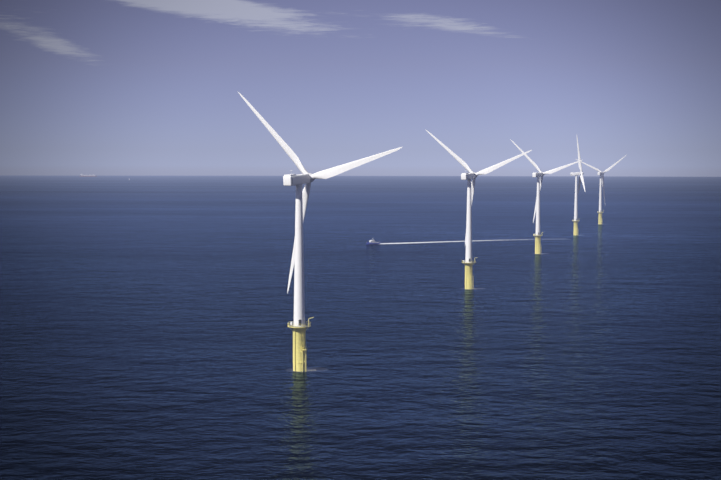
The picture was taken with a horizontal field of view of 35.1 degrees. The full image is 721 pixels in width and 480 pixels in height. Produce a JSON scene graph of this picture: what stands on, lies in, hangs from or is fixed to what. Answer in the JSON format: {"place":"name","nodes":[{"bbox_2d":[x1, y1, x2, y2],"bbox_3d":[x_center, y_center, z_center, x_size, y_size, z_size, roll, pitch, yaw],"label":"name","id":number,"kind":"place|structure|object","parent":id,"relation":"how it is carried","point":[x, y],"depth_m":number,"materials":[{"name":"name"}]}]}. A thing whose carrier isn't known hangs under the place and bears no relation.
{"place":"outdoors","nodes":[
{"label":"outdoors","id":0,"kind":"place"},
{"bbox_2d":[0,175,720,479],"bbox_3d":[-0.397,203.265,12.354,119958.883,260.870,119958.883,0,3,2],"label":"sea","id":1,"kind":"structure","parent":0,"point":[146,332],"depth_m":535.64,"materials":[{"name":"liquid"}]},
{"bbox_2d":[79,174,96,176],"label":"ship","id":2,"kind":"object","parent":1,"relation":"on","point":[82,175],"depth_m":16495.67},
{"bbox_2d":[238,92,401,371],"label":"turbine","id":3,"kind":"object","parent":1,"relation":"in","point":[299,326],"depth_m":415.46,"materials":[{"name":"metal"}]},
{"bbox_2d":[366,238,379,243],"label":"crew boat","id":4,"kind":"object","parent":1,"relation":"on","point":[371,242],"depth_m":1137.58,"materials":[{"name":"blue metal"}]},
{"bbox_2d":[380,239,563,243],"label":"wake","id":5,"kind":"object","parent":1,"relation":"on","point":[440,241],"depth_m":1165.84,"materials":[{"name":"liquid"}]},
{"bbox_2d":[426,130,530,288],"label":"turbine","id":6,"kind":"object","parent":1,"relation":"in","point":[468,177],"depth_m":705.75,"materials":[{"name":"metal"}]},
{"bbox_2d":[510,139,581,253],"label":"turbine","id":7,"kind":"object","parent":1,"relation":"in","point":[537,235],"depth_m":1006.44,"materials":[{"name":"metal"}]},
{"bbox_2d":[570,137,584,234],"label":"turbine","id":8,"kind":"object","parent":1,"relation":"in","point":[577,188],"depth_m":1298.96,"materials":[{"name":"metal"}]},
{"bbox_2d":[576,156,624,223],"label":"turbine","id":9,"kind":"object","parent":1,"relation":"in","point":[600,212],"depth_m":1574.12,"materials":[{"name":"metal"}]},
{"bbox_2d":[0,0,720,176],"label":"sky","id":10,"kind":"structure","parent":0,"point":[88,87],"materials":[{"name":"blue"}]}
]}

